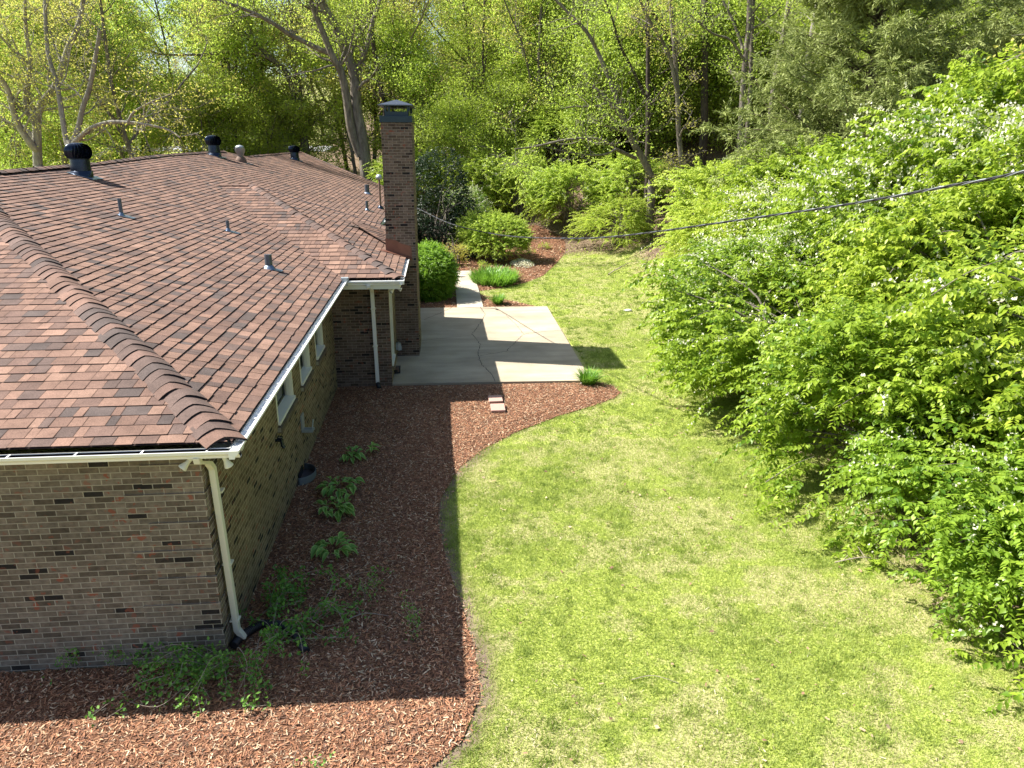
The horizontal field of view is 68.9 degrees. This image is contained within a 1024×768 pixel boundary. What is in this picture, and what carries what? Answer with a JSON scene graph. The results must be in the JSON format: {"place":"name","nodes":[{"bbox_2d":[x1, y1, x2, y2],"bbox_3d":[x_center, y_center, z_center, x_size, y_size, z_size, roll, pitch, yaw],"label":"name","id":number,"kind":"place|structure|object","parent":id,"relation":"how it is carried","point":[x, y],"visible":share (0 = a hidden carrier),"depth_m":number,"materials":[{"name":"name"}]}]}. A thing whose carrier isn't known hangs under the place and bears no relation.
{"place":"outdoors","nodes":[
{"label":"outdoors","id":0,"kind":"place"},
{"bbox_2d":[111,0,455,76],"label":"sky","id":1,"kind":"structure","parent":0,"point":[160,2],"materials":[{"name":"white"}]},
{"bbox_2d":[0,41,1023,767],"bbox_3d":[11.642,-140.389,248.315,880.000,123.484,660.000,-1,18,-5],"label":"ground","id":2,"kind":"structure","parent":0,"point":[700,607],"depth_m":9.55,"materials":[{"name":"green plant"}]},
{"bbox_2d":[0,73,85,168],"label":"tree","id":3,"kind":"object","parent":2,"relation":"on","point":[49,152],"visible":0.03,"depth_m":53.16,"materials":[{"name":"green plant"}]},
{"bbox_2d":[0,0,101,169],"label":"tree","id":4,"kind":"object","parent":2,"relation":"on","point":[14,161],"visible":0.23,"depth_m":41.09,"materials":[{"name":"green plant"}]},
{"bbox_2d":[0,0,114,164],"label":"tree","id":5,"kind":"object","parent":2,"relation":"on","point":[63,158],"visible":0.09,"depth_m":44.76,"materials":[{"name":"green plant"}]},
{"bbox_2d":[0,0,122,166],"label":"maple tree","id":6,"kind":"object","parent":2,"relation":"on","point":[33,138],"visible":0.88,"depth_m":36.15,"materials":[{"name":"green plant"}]},
{"bbox_2d":[0,0,143,166],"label":"tree","id":7,"kind":"object","parent":2,"relation":"on","point":[51,125],"visible":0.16,"depth_m":41.59,"materials":[{"name":"green plant"}]},
{"bbox_2d":[14,0,167,162],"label":"tree","id":8,"kind":"object","parent":2,"relation":"on","point":[127,50],"visible":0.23,"depth_m":46.47,"materials":[{"name":"green plant"}]},
{"bbox_2d":[0,0,184,158],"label":"tree","id":9,"kind":"object","parent":2,"relation":"on","point":[156,16],"visible":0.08,"depth_m":55.14,"materials":[{"name":"green plant"}]},
{"bbox_2d":[19,0,175,154],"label":"tree","id":10,"kind":"object","parent":2,"relation":"on","point":[108,5],"visible":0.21,"depth_m":49.32,"materials":[{"name":"green plant"}]},
{"bbox_2d":[0,0,206,161],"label":"maple tree","id":11,"kind":"object","parent":2,"relation":"on","point":[78,135],"visible":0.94,"depth_m":34.18,"materials":[{"name":"green plant"}]},
{"bbox_2d":[1,0,260,163],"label":"tree","id":12,"kind":"object","parent":2,"relation":"on","point":[121,130],"visible":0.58,"depth_m":43.42,"materials":[{"name":"green plant"}]},
{"bbox_2d":[49,18,225,161],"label":"tree","id":13,"kind":"object","parent":2,"relation":"on","point":[126,153],"visible":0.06,"depth_m":51.93,"materials":[{"name":"green plant"}]},
{"bbox_2d":[87,0,200,152],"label":"tree","id":14,"kind":"object","parent":2,"relation":"on","point":[161,24],"visible":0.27,"depth_m":53.62,"materials":[{"name":"green plant"}]},
{"bbox_2d":[103,0,291,155],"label":"tree","id":15,"kind":"object","parent":2,"relation":"on","point":[236,44],"visible":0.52,"depth_m":50.29,"materials":[{"name":"green plant"}]},
{"bbox_2d":[130,48,264,155],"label":"tree","id":16,"kind":"object","parent":2,"relation":"on","point":[186,114],"visible":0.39,"depth_m":50.36,"materials":[{"name":"green plant"}]},
{"bbox_2d":[151,0,255,141],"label":"tree","id":17,"kind":"object","parent":2,"relation":"on","point":[209,56],"visible":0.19,"depth_m":51.98,"materials":[{"name":"green plant"}]},
{"bbox_2d":[0,100,420,672],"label":"brick house","id":18,"kind":"structure","parent":2,"relation":"on","point":[237,319],"depth_m":10.24,"materials":[{"name":"brown brick"}]},
{"bbox_2d":[275,370,295,425],"bbox_3d":[-3.714,-0.088,11.933,0.185,1.115,1.300,-1,18,-5],"label":"window","id":19,"kind":"structure","parent":18,"relation":"in","point":[285,397],"depth_m":12.36,"materials":[{"name":"beige paint"}]},
{"bbox_2d":[417,170,1023,238],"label":"power cable","id":20,"kind":"object","parent":18,"relation":"attached to","point":[918,191],"visible":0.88,"depth_m":8.80,"materials":[{"name":"black rubber"}]},
{"bbox_2d":[153,50,321,154],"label":"tree","id":21,"kind":"object","parent":2,"relation":"on","point":[283,88],"visible":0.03,"depth_m":54.60,"materials":[{"name":"green plant"}]},
{"bbox_2d":[175,0,322,153],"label":"tree","id":22,"kind":"object","parent":2,"relation":"on","point":[251,31],"visible":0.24,"depth_m":52.38,"materials":[{"name":"green plant"}]},
{"bbox_2d":[111,0,388,152],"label":"ash tree","id":23,"kind":"object","parent":2,"relation":"on","point":[270,59],"visible":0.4,"depth_m":50.38,"materials":[{"name":"green plant"}]},
{"bbox_2d":[203,57,342,157],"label":"tree","id":24,"kind":"object","parent":2,"relation":"on","point":[288,113],"visible":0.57,"depth_m":51.73,"materials":[{"name":"green plant"}]},
{"bbox_2d":[157,0,408,180],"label":"ash tree","id":25,"kind":"object","parent":2,"relation":"on","point":[356,127],"visible":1,"depth_m":44.10,"materials":[{"name":"green plant"}]},
{"bbox_2d":[237,67,353,159],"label":"tree","id":26,"kind":"object","parent":2,"relation":"on","point":[331,142],"visible":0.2,"depth_m":53.52,"materials":[{"name":"green plant"}]},
{"bbox_2d":[0,382,620,767],"bbox_3d":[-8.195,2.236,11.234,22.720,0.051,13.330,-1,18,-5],"label":"mulch bed","id":27,"kind":"object","parent":2,"relation":"on","point":[200,718],"visible":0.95,"depth_m":8.56,"materials":[{"name":"brown wood"}]},
{"bbox_2d":[84,636,228,727],"bbox_3d":[-3.803,3.061,7.990,1.343,0.472,1.184,-1,18,-5],"label":"weed","id":28,"kind":"object","parent":27,"relation":"on","point":[188,660],"visible":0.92,"depth_m":8.09,"materials":[{"name":"green plant"}]},
{"bbox_2d":[173,644,270,716],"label":"weed","id":29,"kind":"object","parent":27,"relation":"on","point":[204,674],"visible":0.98,"depth_m":7.93,"materials":[{"name":"green plant"}]},
{"bbox_2d":[230,619,310,653],"bbox_3d":[-2.785,2.982,8.869,0.938,0.162,0.537,2,18,4],"label":"drain pipe","id":30,"kind":"object","parent":27,"relation":"on","point":[236,641],"visible":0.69,"depth_m":8.89,"materials":[{"name":"black plastic"}]},
{"bbox_2d":[261,564,323,616],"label":"weed","id":31,"kind":"object","parent":27,"relation":"on","point":[285,585],"visible":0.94,"depth_m":9.47,"materials":[{"name":"green plant"}]},
{"bbox_2d":[238,587,358,692],"bbox_3d":[-2.551,2.781,8.821,1.343,0.488,1.882,-8,20,-23],"label":"weed","id":32,"kind":"object","parent":27,"relation":"on","point":[277,636],"visible":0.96,"depth_m":8.70,"materials":[{"name":"green plant"}]},
{"bbox_2d":[311,531,357,562],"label":"hosta","id":33,"kind":"object","parent":27,"relation":"on","point":[317,549],"visible":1,"depth_m":10.58,"materials":[{"name":"green plant"}]},
{"bbox_2d":[315,493,355,521],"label":"hosta","id":34,"kind":"object","parent":27,"relation":"on","point":[346,507],"visible":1,"depth_m":11.71,"materials":[{"name":"green plant"}]},
{"bbox_2d":[315,476,364,497],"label":"hosta","id":35,"kind":"object","parent":27,"relation":"on","point":[352,487],"visible":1,"depth_m":12.38,"materials":[{"name":"green plant"}]},
{"bbox_2d":[301,564,390,630],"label":"weed","id":36,"kind":"object","parent":27,"relation":"on","point":[324,603],"visible":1,"depth_m":9.20,"materials":[{"name":"green plant"}]},
{"bbox_2d":[572,365,608,384],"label":"liriope clump","id":37,"kind":"object","parent":27,"relation":"on","point":[591,377],"visible":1,"depth_m":18.11,"materials":[{"name":"green plant"}]},
{"bbox_2d":[232,0,436,163],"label":"tree","id":38,"kind":"object","parent":2,"relation":"on","point":[287,50],"visible":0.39,"depth_m":51.02,"materials":[{"name":"green plant"}]},
{"bbox_2d":[271,0,450,165],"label":"tree","id":39,"kind":"object","parent":2,"relation":"on","point":[371,88],"visible":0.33,"depth_m":49.06,"materials":[{"name":"green plant"}]},
{"bbox_2d":[279,0,458,174],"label":"tree","id":40,"kind":"object","parent":2,"relation":"on","point":[341,125],"visible":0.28,"depth_m":51.64,"materials":[{"name":"green plant"}]},
{"bbox_2d":[343,0,400,115],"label":"slender tree","id":41,"kind":"object","parent":2,"relation":"on","point":[373,45],"visible":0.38,"depth_m":48.42,"materials":[{"name":"green plant"}]},
{"bbox_2d":[315,0,440,157],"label":"tree","id":42,"kind":"object","parent":2,"relation":"on","point":[368,92],"visible":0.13,"depth_m":52.02,"materials":[{"name":"green plant"}]},
{"bbox_2d":[318,0,479,178],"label":"tree","id":43,"kind":"object","parent":2,"relation":"on","point":[410,41],"visible":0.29,"depth_m":49.13,"materials":[{"name":"green plant"}]},
{"bbox_2d":[357,0,477,172],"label":"tree","id":44,"kind":"object","parent":2,"relation":"on","point":[408,81],"visible":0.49,"depth_m":49.01,"materials":[{"name":"green plant"}]},
{"bbox_2d":[362,145,472,215],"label":"edge shrub","id":45,"kind":"object","parent":2,"relation":"on","point":[376,163],"visible":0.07,"depth_m":45.63,"materials":[{"name":"green plant"}]},
{"bbox_2d":[420,289,456,307],"bbox_3d":[-3.145,-3.874,29.928,1.850,0.050,7.850,-1,18,-5],"label":"mulch bed","id":46,"kind":"object","parent":2,"relation":"on","point":[445,305],"visible":0.23,"depth_m":26.80,"materials":[{"name":"brown wood"}]},
{"bbox_2d":[418,237,460,302],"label":"round shrub","id":47,"kind":"object","parent":46,"relation":"on","point":[440,283],"visible":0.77,"depth_m":27.27,"materials":[{"name":"green plant"}]},
{"bbox_2d":[392,0,496,152],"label":"tree","id":48,"kind":"object","parent":2,"relation":"on","point":[446,26],"visible":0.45,"depth_m":52.48,"materials":[{"name":"green plant"}]},
{"bbox_2d":[394,52,521,216],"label":"tree","id":49,"kind":"object","parent":2,"relation":"on","point":[438,119],"visible":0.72,"depth_m":44.91,"materials":[{"name":"green plant"}]},
{"bbox_2d":[456,271,482,306],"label":"walkway","id":50,"kind":"structure","parent":2,"relation":"on","point":[467,294],"depth_m":28.67,"materials":[{"name":"concrete"}]},
{"bbox_2d":[422,147,517,217],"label":"edge shrub","id":51,"kind":"object","parent":2,"relation":"on","point":[478,175],"visible":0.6,"depth_m":43.62,"materials":[{"name":"green plant"}]},
{"bbox_2d":[426,0,513,149],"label":"tree","id":52,"kind":"object","parent":2,"relation":"on","point":[463,34],"visible":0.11,"depth_m":56.40,"materials":[{"name":"green plant"}]},
{"bbox_2d":[437,0,531,155],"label":"tree","id":53,"kind":"object","parent":2,"relation":"on","point":[482,68],"visible":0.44,"depth_m":48.42,"materials":[{"name":"green plant"}]},
{"bbox_2d":[392,306,584,385],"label":"patio","id":54,"kind":"structure","parent":2,"relation":"on","point":[546,355],"depth_m":20.95,"materials":[{"name":"concrete"}]},
{"bbox_2d":[418,224,565,290],"bbox_3d":[-0.754,-6.481,36.365,8.100,1.072,14.900,-1,18,-5],"label":"mulch bed","id":55,"kind":"object","parent":2,"relation":"on","point":[545,250],"visible":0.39,"depth_m":37.19,"materials":[{"name":"brown wood"}]},
{"bbox_2d":[415,146,482,258],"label":"evergreen shrub","id":56,"kind":"object","parent":55,"relation":"on","point":[440,229],"visible":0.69,"depth_m":36.88,"materials":[{"name":"green plant"}]},
{"bbox_2d":[442,180,493,246],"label":"flowering shrub","id":57,"kind":"object","parent":55,"relation":"on","point":[482,205],"visible":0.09,"depth_m":39.48,"materials":[{"name":"green plant"}]},
{"bbox_2d":[453,208,536,261],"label":"mound shrub","id":58,"kind":"object","parent":55,"relation":"on","point":[514,226],"visible":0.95,"depth_m":35.38,"materials":[{"name":"green plant"}]},
{"bbox_2d":[464,263,525,286],"bbox_3d":[-0.747,-4.583,31.150,2.692,0.579,3.830,-1,18,-5],"label":"daylily patch","id":59,"kind":"object","parent":55,"relation":"on","point":[496,277],"visible":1,"depth_m":30.72,"materials":[{"name":"green plant"}]},
{"bbox_2d":[435,0,573,135],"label":"tree","id":60,"kind":"object","parent":2,"relation":"on","point":[474,38],"visible":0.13,"depth_m":49.21,"materials":[{"name":"green plant"}]},
{"bbox_2d":[455,45,564,179],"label":"tree","id":61,"kind":"object","parent":2,"relation":"on","point":[516,89],"visible":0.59,"depth_m":46.83,"materials":[{"name":"green plant"}]},
{"bbox_2d":[431,0,594,167],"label":"tree","id":62,"kind":"object","parent":2,"relation":"on","point":[538,61],"visible":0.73,"depth_m":45.28,"materials":[{"name":"green plant"}]},
{"bbox_2d":[456,26,571,157],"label":"tree","id":63,"kind":"object","parent":2,"relation":"on","point":[476,86],"visible":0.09,"depth_m":50.66,"materials":[{"name":"green plant"}]},
{"bbox_2d":[474,147,571,222],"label":"edge shrub","id":64,"kind":"object","parent":2,"relation":"on","point":[517,211],"visible":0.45,"depth_m":42.94,"materials":[{"name":"green plant"}]},
{"bbox_2d":[468,0,592,146],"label":"tree","id":65,"kind":"object","parent":2,"relation":"on","point":[536,4],"visible":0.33,"depth_m":46.72,"materials":[{"name":"green plant"}]},
{"bbox_2d":[509,93,617,174],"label":"edge shrub","id":66,"kind":"object","parent":2,"relation":"on","point":[545,126],"visible":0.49,"depth_m":45.28,"materials":[{"name":"green plant"}]},
{"bbox_2d":[459,0,671,233],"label":"leaning tree","id":67,"kind":"object","parent":2,"relation":"on","point":[617,109],"visible":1,"depth_m":35.38,"materials":[{"name":"green plant"}]},
{"bbox_2d":[518,158,612,227],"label":"edge shrub","id":68,"kind":"object","parent":2,"relation":"on","point":[561,176],"visible":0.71,"depth_m":40.60,"materials":[{"name":"green plant"}]},
{"bbox_2d":[529,0,682,156],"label":"tree","id":69,"kind":"object","parent":2,"relation":"on","point":[634,36],"visible":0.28,"depth_m":43.70,"materials":[{"name":"green plant"}]},
{"bbox_2d":[560,191,658,251],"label":"edge shrub","id":70,"kind":"object","parent":2,"relation":"on","point":[633,222],"visible":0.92,"depth_m":37.39,"materials":[{"name":"green plant"}]},
{"bbox_2d":[528,0,697,170],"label":"tree","id":71,"kind":"object","parent":2,"relation":"on","point":[590,54],"visible":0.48,"depth_m":42.16,"materials":[{"name":"green plant"}]},
{"bbox_2d":[539,0,703,219],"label":"tree","id":72,"kind":"object","parent":2,"relation":"on","point":[645,96],"visible":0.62,"depth_m":37.76,"materials":[{"name":"green plant"}]},
{"bbox_2d":[576,150,679,222],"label":"edge shrub","id":73,"kind":"object","parent":2,"relation":"on","point":[628,176],"visible":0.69,"depth_m":40.05,"materials":[{"name":"green plant"}]},
{"bbox_2d":[613,0,711,198],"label":"tree","id":74,"kind":"object","parent":2,"relation":"on","point":[673,63],"visible":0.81,"depth_m":35.19,"materials":[{"name":"green plant"}]},
{"bbox_2d":[613,0,744,167],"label":"tree","id":75,"kind":"object","parent":2,"relation":"on","point":[703,144],"visible":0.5,"depth_m":41.10,"materials":[{"name":"green plant"}]},
{"bbox_2d":[598,0,763,158],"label":"tree","id":76,"kind":"object","parent":2,"relation":"on","point":[696,44],"visible":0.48,"depth_m":42.11,"materials":[{"name":"green plant"}]},
{"bbox_2d":[652,189,724,275],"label":"edge shrub","id":77,"kind":"object","parent":2,"relation":"on","point":[685,237],"visible":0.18,"depth_m":28.23,"materials":[{"name":"green plant"}]},
{"bbox_2d":[640,156,749,256],"bbox_3d":[8.605,-7.231,31.289,6.034,4.495,6.961,9,20,26],"label":"edge shrub","id":78,"kind":"object","parent":2,"relation":"on","point":[700,174],"visible":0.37,"depth_m":30.80,"materials":[{"name":"green plant"}]},
{"bbox_2d":[640,0,780,137],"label":"tree","id":79,"kind":"object","parent":2,"relation":"on","point":[735,40],"visible":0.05,"depth_m":44.37,"materials":[{"name":"green plant"}]},
{"bbox_2d":[644,0,790,167],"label":"tree","id":80,"kind":"object","parent":2,"relation":"on","point":[747,48],"visible":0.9,"depth_m":34.33,"materials":[{"name":"green plant"}]},
{"bbox_2d":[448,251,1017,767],"bbox_3d":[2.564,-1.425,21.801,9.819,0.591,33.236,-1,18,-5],"label":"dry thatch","id":81,"kind":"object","parent":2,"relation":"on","point":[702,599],"visible":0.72,"depth_m":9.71,"materials":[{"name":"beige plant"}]},
{"bbox_2d":[448,260,1021,767],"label":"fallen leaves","id":82,"kind":"object","parent":2,"relation":"on","point":[690,584],"visible":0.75,"depth_m":9.71,"materials":[{"name":"brown plant"}]},
{"bbox_2d":[664,0,823,152],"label":"tree","id":83,"kind":"object","parent":2,"relation":"on","point":[735,96],"visible":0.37,"depth_m":42.18,"materials":[{"name":"green plant"}]},
{"bbox_2d":[649,218,846,380],"bbox_3d":[6.688,-1.932,18.497,6.561,4.525,5.590,-1,18,-5],"label":"honeysuckle shrub","id":84,"kind":"object","parent":2,"relation":"on","point":[740,248],"visible":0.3,"depth_m":17.45,"materials":[{"name":"green plant"}]},
{"bbox_2d":[711,170,801,303],"bbox_3d":[8.998,-4.235,22.683,5.989,4.895,7.030,5,19,15],"label":"honeysuckle shrub","id":85,"kind":"object","parent":2,"relation":"on","point":[735,212],"visible":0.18,"depth_m":21.77,"materials":[{"name":"green plant"}]},
{"bbox_2d":[505,117,1023,695],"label":"leaf litter","id":86,"kind":"object","parent":2,"relation":"on","point":[661,257],"visible":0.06,"depth_m":38.87,"materials":[{"name":"brown plant"}]},
{"bbox_2d":[620,239,925,450],"bbox_3d":[5.739,-0.611,15.368,5.627,4.226,7.401,-40,44,-63],"label":"honeysuckle shrub","id":87,"kind":"object","parent":2,"relation":"on","point":[738,337],"visible":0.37,"depth_m":15.44,"materials":[{"name":"green plant"}]},
{"bbox_2d":[685,133,870,291],"bbox_3d":[9.676,-5.167,25.079,7.963,6.206,7.632,-7,20,-21],"label":"honeysuckle shrub","id":88,"kind":"object","parent":2,"relation":"on","point":[774,166],"visible":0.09,"depth_m":24.72,"materials":[{"name":"green plant"}]},
{"bbox_2d":[755,0,810,132],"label":"tree","id":89,"kind":"object","parent":2,"relation":"on","point":[787,11],"visible":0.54,"depth_m":38.19,"materials":[{"name":"green plant"}]},
{"bbox_2d":[745,133,953,312],"bbox_3d":[9.575,-3.491,19.506,8.873,5.779,6.767,-44,47,-65],"label":"honeysuckle shrub","id":90,"kind":"object","parent":2,"relation":"on","point":[832,152],"visible":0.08,"depth_m":17.32,"materials":[{"name":"green plant"}]},
{"bbox_2d":[686,0,1023,189],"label":"cedar tree","id":91,"kind":"object","parent":2,"relation":"on","point":[909,44],"visible":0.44,"depth_m":25.83,"materials":[{"name":"green plant"}]},
{"bbox_2d":[771,1,958,131],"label":"tree","id":92,"kind":"object","parent":2,"relation":"on","point":[818,72],"visible":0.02,"depth_m":40.71,"materials":[{"name":"green plant"}]},
{"bbox_2d":[709,287,1023,597],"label":"honeysuckle shrub","id":93,"kind":"object","parent":2,"relation":"on","point":[829,337],"visible":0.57,"depth_m":11.30,"materials":[{"name":"green plant"}]},
{"bbox_2d":[731,145,1023,429],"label":"honeysuckle shrub","id":94,"kind":"object","parent":2,"relation":"on","point":[835,218],"visible":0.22,"depth_m":15.53,"materials":[{"name":"green plant"}]},
{"bbox_2d":[790,143,1023,499],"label":"honeysuckle shrub","id":95,"kind":"object","parent":2,"relation":"on","point":[938,214],"visible":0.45,"depth_m":13.07,"materials":[{"name":"green plant"}]},
{"bbox_2d":[792,0,1023,119],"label":"tree","id":96,"kind":"object","parent":2,"relation":"on","point":[894,73],"visible":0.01,"depth_m":35.57,"materials":[{"name":"green plant"}]},
{"bbox_2d":[817,81,1023,310],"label":"honeysuckle shrub","id":97,"kind":"object","parent":2,"relation":"on","point":[936,143],"visible":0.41,"depth_m":15.14,"materials":[{"name":"green plant"}]},
{"bbox_2d":[819,358,1023,646],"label":"honeysuckle shrub","id":98,"kind":"object","parent":2,"relation":"on","point":[895,470],"visible":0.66,"depth_m":9.11,"materials":[{"name":"green plant"}]},
{"bbox_2d":[868,229,1023,504],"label":"honeysuckle shrub","id":99,"kind":"object","parent":2,"relation":"on","point":[1011,391],"visible":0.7,"depth_m":10.12,"materials":[{"name":"green plant"}]},
{"bbox_2d":[870,41,1023,172],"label":"honeysuckle shrub","id":100,"kind":"object","parent":2,"relation":"on","point":[971,84],"visible":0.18,"depth_m":17.32,"materials":[{"name":"green plant"}]},
{"bbox_2d":[886,414,1023,716],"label":"honeysuckle shrub","id":101,"kind":"object","parent":2,"relation":"on","point":[989,637],"visible":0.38,"depth_m":8.76,"materials":[{"name":"green plant"}]},
{"bbox_2d":[903,0,1023,122],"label":"cedar tree","id":102,"kind":"object","parent":2,"relation":"on","point":[1014,9],"visible":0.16,"depth_m":24.42,"materials":[{"name":"green plant"}]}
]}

